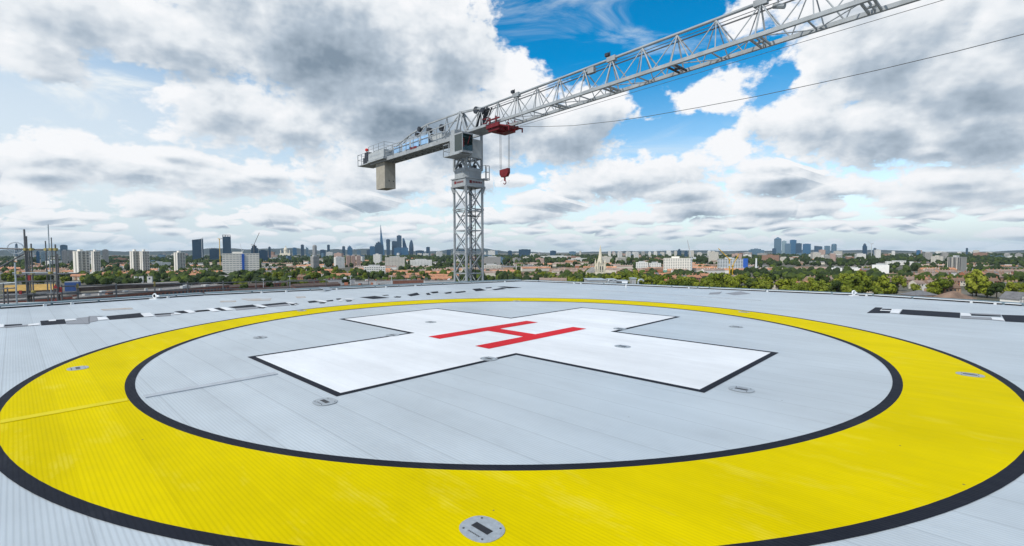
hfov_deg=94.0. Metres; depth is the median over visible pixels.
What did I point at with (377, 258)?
distant block
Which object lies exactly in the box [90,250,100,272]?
tower block
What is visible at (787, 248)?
office tower
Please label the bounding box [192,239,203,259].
office tower
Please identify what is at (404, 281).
workshop
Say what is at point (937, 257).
distant block
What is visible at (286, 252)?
domed cathedral
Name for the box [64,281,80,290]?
portable cabin
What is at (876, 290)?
broadleaf tree
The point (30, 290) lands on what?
scaffold
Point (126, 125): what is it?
sky
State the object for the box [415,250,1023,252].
hills
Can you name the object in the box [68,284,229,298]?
hospital wing
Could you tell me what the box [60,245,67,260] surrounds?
office tower
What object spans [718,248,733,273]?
site crane
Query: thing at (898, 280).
broadleaf tree
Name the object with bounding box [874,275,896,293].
broadleaf tree
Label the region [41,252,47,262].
office tower
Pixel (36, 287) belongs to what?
hall
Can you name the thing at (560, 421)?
helipad deck
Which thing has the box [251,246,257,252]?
office tower
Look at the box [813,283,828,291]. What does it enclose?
broadleaf tree
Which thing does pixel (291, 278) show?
broadleaf tree
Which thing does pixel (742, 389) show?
deck light
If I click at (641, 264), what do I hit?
office tower
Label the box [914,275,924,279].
broadleaf tree
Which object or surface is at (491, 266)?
building
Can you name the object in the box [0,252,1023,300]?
ground
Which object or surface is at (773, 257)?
distant block
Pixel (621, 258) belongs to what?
distant block
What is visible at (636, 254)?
office tower
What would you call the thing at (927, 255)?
office tower
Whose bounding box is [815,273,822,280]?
broadleaf tree
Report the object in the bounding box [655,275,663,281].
broadleaf tree
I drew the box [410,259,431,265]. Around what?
building
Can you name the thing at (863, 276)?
broadleaf tree
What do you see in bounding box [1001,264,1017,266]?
office tower
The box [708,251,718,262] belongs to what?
distant block
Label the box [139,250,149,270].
tower block
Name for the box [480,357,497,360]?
deck light
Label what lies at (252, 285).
workshop
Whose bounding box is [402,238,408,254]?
office tower
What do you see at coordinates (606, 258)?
distant block
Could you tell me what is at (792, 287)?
broadleaf tree
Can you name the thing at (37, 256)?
office tower
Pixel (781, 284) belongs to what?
broadleaf tree
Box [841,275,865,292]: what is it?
broadleaf tree
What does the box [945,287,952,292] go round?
terraced house
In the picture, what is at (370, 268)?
office tower
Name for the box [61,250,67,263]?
office tower
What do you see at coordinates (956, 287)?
terraced house
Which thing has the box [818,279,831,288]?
broadleaf tree
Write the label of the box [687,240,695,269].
site crane
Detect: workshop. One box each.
[229,282,274,289]
[230,286,292,290]
[272,279,319,286]
[290,282,339,287]
[324,277,354,284]
[344,282,384,285]
[355,279,392,283]
[393,278,424,283]
[424,278,453,282]
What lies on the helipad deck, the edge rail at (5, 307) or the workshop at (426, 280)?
the edge rail at (5, 307)
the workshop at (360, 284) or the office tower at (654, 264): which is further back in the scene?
the office tower at (654, 264)
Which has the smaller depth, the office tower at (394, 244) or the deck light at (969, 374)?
the deck light at (969, 374)
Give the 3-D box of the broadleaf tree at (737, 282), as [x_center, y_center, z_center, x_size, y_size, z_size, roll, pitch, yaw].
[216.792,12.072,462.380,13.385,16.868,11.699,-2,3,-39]
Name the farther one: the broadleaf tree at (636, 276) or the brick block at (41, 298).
the broadleaf tree at (636, 276)
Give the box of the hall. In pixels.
[2,284,55,297]
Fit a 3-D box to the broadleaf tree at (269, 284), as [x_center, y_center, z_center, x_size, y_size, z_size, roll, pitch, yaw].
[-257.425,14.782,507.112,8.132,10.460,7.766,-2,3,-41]
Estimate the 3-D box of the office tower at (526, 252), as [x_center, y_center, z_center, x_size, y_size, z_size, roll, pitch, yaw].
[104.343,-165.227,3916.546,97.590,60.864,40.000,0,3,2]
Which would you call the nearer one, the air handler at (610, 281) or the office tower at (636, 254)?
the air handler at (610, 281)
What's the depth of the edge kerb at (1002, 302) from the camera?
19.14 m
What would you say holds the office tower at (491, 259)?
on the ground
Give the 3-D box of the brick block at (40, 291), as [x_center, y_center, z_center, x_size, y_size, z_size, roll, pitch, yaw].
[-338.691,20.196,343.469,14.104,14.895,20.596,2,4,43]
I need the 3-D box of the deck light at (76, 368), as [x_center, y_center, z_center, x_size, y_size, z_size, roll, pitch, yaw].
[-6.387,1.397,7.020,0.291,0.009,0.244,2,4,44]
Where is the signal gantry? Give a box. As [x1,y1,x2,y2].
[287,280,314,285]
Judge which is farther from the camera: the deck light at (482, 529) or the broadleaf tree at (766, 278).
the broadleaf tree at (766, 278)
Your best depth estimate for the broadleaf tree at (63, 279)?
642.58 m
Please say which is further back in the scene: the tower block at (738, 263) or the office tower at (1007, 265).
the office tower at (1007, 265)
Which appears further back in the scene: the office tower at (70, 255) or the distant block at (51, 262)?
the office tower at (70, 255)
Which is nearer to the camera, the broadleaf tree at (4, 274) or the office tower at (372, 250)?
the broadleaf tree at (4, 274)
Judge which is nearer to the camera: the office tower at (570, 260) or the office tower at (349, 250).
the office tower at (570, 260)
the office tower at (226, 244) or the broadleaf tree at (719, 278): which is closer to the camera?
the broadleaf tree at (719, 278)
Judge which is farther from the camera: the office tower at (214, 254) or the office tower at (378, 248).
the office tower at (378, 248)
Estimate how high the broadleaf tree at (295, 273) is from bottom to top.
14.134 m
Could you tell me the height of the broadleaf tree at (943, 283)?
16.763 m
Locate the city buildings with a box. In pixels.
[0,256,988,275]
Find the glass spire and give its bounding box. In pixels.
[380,225,384,254]
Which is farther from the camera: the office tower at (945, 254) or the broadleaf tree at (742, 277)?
the office tower at (945, 254)
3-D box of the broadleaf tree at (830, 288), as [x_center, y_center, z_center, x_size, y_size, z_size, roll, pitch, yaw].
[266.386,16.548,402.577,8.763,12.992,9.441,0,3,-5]
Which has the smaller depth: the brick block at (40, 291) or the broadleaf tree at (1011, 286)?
the brick block at (40, 291)
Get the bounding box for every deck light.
[66,366,88,370]
[312,397,336,405]
[459,516,504,542]
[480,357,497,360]
[615,345,630,347]
[728,386,754,392]
[956,372,984,376]
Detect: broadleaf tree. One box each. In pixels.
[0,272,10,279]
[6,275,14,281]
[17,277,25,284]
[33,276,41,283]
[38,275,48,283]
[59,276,69,282]
[232,278,242,284]
[239,284,247,287]
[265,282,273,286]
[272,272,282,279]
[288,277,296,285]
[292,271,298,277]
[310,272,320,278]
[614,275,622,279]
[622,270,632,279]
[630,274,639,283]
[641,274,651,284]
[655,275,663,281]
[666,278,679,285]
[677,279,691,285]
[700,277,709,282]
[703,281,714,286]
[710,273,724,286]
[724,277,737,286]
[726,280,737,287]
[731,277,741,287]
[740,273,748,285]
[746,278,758,287]
[750,281,760,288]
[757,281,770,288]
[759,276,774,284]
[761,279,773,288]
[766,275,775,280]
[775,278,790,289]
[785,278,798,285]
[789,285,798,289]
[795,284,806,290]
[800,282,808,288]
[807,277,814,287]
[809,282,817,290]
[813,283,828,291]
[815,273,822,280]
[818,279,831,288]
[822,276,830,282]
[826,285,835,291]
[829,280,841,291]
[838,273,846,278]
[840,285,851,292]
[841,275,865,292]
[848,281,863,292]
[854,270,873,292]
[871,285,882,294]
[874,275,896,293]
[891,275,906,290]
[910,283,921,290]
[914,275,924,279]
[925,281,941,294]
[934,278,954,293]
[964,285,973,295]
[965,269,987,296]
[978,281,994,297]
[986,282,1005,298]
[1001,282,1018,293]
[1003,276,1019,281]
[1015,282,1023,291]
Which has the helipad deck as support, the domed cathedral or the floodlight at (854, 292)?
the floodlight at (854, 292)
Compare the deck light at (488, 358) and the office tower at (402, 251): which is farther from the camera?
the office tower at (402, 251)
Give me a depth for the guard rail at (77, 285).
22.08 m
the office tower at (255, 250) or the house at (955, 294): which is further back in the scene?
the office tower at (255, 250)
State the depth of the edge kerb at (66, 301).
19.31 m
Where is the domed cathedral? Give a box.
[280,246,291,255]
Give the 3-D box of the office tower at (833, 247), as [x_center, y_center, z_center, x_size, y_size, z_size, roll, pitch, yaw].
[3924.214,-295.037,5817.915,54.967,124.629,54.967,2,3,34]
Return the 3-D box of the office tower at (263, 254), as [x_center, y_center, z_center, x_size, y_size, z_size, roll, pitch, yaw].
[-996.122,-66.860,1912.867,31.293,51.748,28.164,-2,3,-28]
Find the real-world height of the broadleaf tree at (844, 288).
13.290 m
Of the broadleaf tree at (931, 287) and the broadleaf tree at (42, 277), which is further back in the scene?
the broadleaf tree at (42, 277)
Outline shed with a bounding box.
[76,281,179,290]
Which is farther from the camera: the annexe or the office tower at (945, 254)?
the office tower at (945, 254)
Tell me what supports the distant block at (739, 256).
on the ground
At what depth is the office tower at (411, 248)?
5797.60 m
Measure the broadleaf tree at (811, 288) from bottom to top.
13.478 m
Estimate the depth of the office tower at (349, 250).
4596.04 m
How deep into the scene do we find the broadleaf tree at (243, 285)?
473.00 m
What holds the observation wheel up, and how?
on the ground
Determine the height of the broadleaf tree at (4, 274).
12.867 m
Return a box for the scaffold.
[0,225,80,303]
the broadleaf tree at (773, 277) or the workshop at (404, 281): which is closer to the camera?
the broadleaf tree at (773, 277)
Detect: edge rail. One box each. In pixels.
[1,280,521,308]
[522,280,1021,305]
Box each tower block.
[73,249,89,273]
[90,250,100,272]
[129,249,139,270]
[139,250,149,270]
[173,251,185,270]
[222,252,258,273]
[663,256,690,272]
[717,257,747,267]
[947,255,966,272]
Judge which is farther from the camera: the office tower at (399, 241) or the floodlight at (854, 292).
the office tower at (399, 241)
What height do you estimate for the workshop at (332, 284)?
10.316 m
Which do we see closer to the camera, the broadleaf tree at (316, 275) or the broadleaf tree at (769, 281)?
the broadleaf tree at (769, 281)
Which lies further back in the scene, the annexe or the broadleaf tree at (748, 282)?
the annexe
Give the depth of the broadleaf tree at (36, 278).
632.39 m
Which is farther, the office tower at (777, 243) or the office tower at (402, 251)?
the office tower at (777, 243)
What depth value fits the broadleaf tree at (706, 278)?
495.56 m
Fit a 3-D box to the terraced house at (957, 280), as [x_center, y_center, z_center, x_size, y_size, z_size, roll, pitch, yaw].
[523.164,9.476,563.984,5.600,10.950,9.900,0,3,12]
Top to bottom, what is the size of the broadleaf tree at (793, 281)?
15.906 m
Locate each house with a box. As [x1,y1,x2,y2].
[900,288,936,296]
[908,278,920,288]
[933,289,975,299]
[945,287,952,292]
[953,276,959,285]
[953,281,960,291]
[958,276,965,285]
[999,291,1023,302]
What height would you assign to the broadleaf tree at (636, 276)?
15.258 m
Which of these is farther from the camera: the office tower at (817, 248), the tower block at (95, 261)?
the office tower at (817, 248)
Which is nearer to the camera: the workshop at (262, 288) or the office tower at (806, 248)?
the workshop at (262, 288)
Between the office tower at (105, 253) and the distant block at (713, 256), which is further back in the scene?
the office tower at (105, 253)
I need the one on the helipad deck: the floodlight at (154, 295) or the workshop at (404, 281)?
the floodlight at (154, 295)
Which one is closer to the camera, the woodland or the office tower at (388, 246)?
the woodland
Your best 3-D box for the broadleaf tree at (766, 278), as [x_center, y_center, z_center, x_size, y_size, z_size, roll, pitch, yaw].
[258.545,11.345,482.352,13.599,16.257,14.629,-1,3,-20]
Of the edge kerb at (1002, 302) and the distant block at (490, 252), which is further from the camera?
the distant block at (490, 252)
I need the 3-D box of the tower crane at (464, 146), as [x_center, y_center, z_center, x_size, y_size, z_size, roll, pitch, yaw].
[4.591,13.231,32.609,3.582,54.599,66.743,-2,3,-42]
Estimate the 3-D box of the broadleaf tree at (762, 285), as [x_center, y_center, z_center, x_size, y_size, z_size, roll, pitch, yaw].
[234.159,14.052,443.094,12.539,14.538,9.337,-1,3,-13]
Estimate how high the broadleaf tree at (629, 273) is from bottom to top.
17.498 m
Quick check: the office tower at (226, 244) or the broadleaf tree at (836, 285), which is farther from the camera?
the office tower at (226, 244)
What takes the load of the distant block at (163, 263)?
on the ground
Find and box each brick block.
[0,295,72,302]
[22,290,60,294]
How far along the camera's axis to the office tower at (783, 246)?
5996.84 m
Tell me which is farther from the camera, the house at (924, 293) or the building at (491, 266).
the building at (491, 266)
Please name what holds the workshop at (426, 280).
on the railway yard
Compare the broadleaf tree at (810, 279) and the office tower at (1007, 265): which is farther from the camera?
the office tower at (1007, 265)
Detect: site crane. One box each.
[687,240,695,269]
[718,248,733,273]
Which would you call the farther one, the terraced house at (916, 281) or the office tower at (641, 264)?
the office tower at (641, 264)
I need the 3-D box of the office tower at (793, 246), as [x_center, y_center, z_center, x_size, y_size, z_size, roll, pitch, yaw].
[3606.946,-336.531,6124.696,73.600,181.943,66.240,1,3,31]
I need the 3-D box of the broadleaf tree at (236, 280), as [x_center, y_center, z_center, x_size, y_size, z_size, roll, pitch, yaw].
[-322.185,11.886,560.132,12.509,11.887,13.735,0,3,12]
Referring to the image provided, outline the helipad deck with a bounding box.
[0,281,1023,545]
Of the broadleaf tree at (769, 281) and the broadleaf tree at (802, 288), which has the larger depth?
the broadleaf tree at (769, 281)
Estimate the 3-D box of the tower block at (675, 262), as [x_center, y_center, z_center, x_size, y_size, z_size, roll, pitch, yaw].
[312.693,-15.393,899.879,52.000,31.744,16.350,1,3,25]
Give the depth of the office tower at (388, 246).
5592.34 m
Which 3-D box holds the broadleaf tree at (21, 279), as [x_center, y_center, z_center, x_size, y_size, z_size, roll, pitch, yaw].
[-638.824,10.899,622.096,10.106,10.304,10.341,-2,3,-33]
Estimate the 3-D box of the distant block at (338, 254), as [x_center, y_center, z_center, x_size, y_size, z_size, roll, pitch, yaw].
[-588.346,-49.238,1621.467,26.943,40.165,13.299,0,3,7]
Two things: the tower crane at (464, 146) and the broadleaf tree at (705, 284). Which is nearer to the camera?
the tower crane at (464, 146)
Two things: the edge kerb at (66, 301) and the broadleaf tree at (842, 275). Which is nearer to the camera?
the edge kerb at (66, 301)
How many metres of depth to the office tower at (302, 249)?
4595.58 m
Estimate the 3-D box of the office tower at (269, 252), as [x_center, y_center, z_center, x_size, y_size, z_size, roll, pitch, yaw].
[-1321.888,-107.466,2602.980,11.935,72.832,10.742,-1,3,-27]
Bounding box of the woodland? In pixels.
[0,252,1023,284]
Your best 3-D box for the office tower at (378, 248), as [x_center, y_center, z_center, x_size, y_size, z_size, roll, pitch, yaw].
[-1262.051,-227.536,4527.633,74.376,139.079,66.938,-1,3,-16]
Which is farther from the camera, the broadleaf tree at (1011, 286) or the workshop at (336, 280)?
the workshop at (336, 280)
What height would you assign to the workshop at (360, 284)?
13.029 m
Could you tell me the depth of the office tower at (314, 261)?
1051.42 m
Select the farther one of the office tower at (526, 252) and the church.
the office tower at (526, 252)
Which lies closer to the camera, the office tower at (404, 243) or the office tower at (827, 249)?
the office tower at (404, 243)
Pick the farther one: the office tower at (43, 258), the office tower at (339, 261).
the office tower at (43, 258)
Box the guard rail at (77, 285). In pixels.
[60,277,368,300]
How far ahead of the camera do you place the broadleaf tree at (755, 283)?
454.48 m
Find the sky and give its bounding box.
[0,0,1023,252]
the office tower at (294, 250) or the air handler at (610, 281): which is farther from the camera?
the office tower at (294, 250)
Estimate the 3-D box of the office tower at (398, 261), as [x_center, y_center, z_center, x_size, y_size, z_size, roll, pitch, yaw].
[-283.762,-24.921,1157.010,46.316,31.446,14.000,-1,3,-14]
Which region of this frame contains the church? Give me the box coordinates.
[586,245,605,274]
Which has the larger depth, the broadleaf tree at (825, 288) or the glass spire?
the glass spire
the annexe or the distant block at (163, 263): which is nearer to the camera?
the annexe
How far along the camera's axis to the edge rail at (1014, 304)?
18.99 m
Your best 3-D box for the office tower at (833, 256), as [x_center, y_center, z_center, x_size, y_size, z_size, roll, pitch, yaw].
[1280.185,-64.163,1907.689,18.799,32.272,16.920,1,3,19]
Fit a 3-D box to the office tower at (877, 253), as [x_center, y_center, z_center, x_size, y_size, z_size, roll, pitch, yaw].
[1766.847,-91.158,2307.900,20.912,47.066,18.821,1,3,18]
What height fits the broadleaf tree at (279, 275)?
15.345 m
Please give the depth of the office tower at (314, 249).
4597.77 m
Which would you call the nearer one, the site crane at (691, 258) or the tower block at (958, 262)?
the site crane at (691, 258)
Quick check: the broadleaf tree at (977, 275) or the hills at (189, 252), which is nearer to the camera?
the broadleaf tree at (977, 275)
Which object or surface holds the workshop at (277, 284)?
on the railway yard
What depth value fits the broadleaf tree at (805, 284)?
425.13 m
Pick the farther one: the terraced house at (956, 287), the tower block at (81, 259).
the tower block at (81, 259)
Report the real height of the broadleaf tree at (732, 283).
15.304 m
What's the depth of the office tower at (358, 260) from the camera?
1351.30 m
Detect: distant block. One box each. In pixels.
[45,260,61,264]
[150,262,170,265]
[334,253,342,256]
[373,254,381,263]
[488,250,494,254]
[602,256,611,262]
[616,257,630,261]
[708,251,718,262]
[732,253,742,258]
[762,254,779,262]
[931,255,944,262]
[973,252,987,255]
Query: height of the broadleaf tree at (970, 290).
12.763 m
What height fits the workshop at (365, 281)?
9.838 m
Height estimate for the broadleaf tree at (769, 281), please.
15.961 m
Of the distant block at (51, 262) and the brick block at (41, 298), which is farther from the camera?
the distant block at (51, 262)
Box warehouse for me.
[872,263,888,273]
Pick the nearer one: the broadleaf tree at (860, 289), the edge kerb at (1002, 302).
the edge kerb at (1002, 302)
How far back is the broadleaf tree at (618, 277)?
557.25 m
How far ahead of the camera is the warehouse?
862.29 m
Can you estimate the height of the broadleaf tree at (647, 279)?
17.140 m
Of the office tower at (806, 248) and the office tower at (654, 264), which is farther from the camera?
the office tower at (806, 248)
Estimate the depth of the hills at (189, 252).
10570.08 m
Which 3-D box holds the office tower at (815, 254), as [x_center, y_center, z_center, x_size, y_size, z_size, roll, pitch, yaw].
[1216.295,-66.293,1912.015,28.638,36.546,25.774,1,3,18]
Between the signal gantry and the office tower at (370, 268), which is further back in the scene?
the office tower at (370, 268)
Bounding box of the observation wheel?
[7,242,23,255]
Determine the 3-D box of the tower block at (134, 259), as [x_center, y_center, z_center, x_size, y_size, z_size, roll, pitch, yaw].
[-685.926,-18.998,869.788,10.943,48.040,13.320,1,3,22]
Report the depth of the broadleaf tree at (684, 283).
444.20 m
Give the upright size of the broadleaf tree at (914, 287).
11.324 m
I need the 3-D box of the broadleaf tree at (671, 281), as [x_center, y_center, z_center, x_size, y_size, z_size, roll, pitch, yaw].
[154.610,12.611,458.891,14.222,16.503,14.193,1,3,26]
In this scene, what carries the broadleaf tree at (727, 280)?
on the ground
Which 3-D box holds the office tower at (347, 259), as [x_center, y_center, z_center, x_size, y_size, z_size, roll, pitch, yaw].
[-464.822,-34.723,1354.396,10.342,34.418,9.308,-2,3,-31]
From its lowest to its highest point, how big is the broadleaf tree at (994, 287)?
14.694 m
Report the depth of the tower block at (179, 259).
924.61 m
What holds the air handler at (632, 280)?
on the hospital building
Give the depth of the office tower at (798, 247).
5695.94 m
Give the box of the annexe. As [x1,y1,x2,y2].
[147,276,152,282]
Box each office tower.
[36,251,39,262]
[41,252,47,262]
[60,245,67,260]
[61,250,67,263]
[68,250,73,262]
[102,249,108,262]
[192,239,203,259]
[209,249,218,259]
[222,235,230,252]
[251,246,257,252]
[259,250,267,260]
[268,247,270,257]
[293,247,296,255]
[301,244,303,256]
[310,255,318,267]
[312,245,316,254]
[334,256,344,267]
[346,255,349,266]
[347,246,352,255]
[351,255,355,266]
[356,255,360,265]
[364,265,384,271]
[370,246,374,255]
[375,242,382,254]
[385,256,404,268]
[386,239,389,254]
[392,241,396,254]
[394,248,407,255]
[397,235,401,247]
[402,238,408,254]
[409,240,413,254]
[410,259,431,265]
[484,256,499,263]
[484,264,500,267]
[519,249,530,256]
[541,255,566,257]
[566,259,576,262]
[634,252,638,258]
[636,261,647,267]
[649,262,660,266]
[748,248,763,254]
[774,237,780,253]
[781,241,786,253]
[785,243,790,253]
[790,240,796,253]
[795,243,801,253]
[803,244,810,253]
[811,252,820,258]
[814,246,821,251]
[824,246,829,253]
[829,253,835,260]
[831,244,836,252]
[854,253,865,258]
[862,243,866,254]
[874,249,880,257]
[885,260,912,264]
[923,252,932,259]
[941,252,947,262]
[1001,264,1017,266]
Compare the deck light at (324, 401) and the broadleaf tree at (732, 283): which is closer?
the deck light at (324, 401)
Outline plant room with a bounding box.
[584,278,605,282]
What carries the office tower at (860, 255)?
on the ground
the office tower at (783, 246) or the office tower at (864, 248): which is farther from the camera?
the office tower at (783, 246)
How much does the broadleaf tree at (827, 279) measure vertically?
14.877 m
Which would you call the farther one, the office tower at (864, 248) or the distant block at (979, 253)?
the office tower at (864, 248)
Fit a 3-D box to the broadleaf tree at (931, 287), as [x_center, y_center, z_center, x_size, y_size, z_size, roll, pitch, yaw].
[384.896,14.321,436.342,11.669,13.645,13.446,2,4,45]
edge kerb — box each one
[0,279,521,308]
[532,280,1023,305]
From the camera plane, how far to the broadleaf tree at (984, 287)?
418.90 m
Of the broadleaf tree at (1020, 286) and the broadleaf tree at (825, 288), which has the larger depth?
the broadleaf tree at (1020, 286)
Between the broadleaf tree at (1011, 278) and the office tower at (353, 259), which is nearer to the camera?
the broadleaf tree at (1011, 278)
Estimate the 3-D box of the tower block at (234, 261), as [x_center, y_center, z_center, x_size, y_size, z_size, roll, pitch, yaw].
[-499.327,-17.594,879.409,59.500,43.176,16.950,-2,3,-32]
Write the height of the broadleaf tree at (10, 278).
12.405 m
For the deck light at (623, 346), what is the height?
0.009 m
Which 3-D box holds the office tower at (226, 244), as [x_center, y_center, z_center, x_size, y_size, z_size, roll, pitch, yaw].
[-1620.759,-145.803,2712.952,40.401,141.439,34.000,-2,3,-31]
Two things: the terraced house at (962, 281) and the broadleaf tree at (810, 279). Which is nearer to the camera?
the broadleaf tree at (810, 279)
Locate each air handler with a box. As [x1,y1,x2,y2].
[606,278,616,282]
[629,277,636,283]
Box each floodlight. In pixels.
[151,293,160,298]
[849,290,858,295]
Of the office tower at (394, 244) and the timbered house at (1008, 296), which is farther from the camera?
the office tower at (394, 244)
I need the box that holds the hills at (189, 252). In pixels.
[0,248,514,255]
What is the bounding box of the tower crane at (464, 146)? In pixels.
[357,0,1023,281]
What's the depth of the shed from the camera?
555.70 m

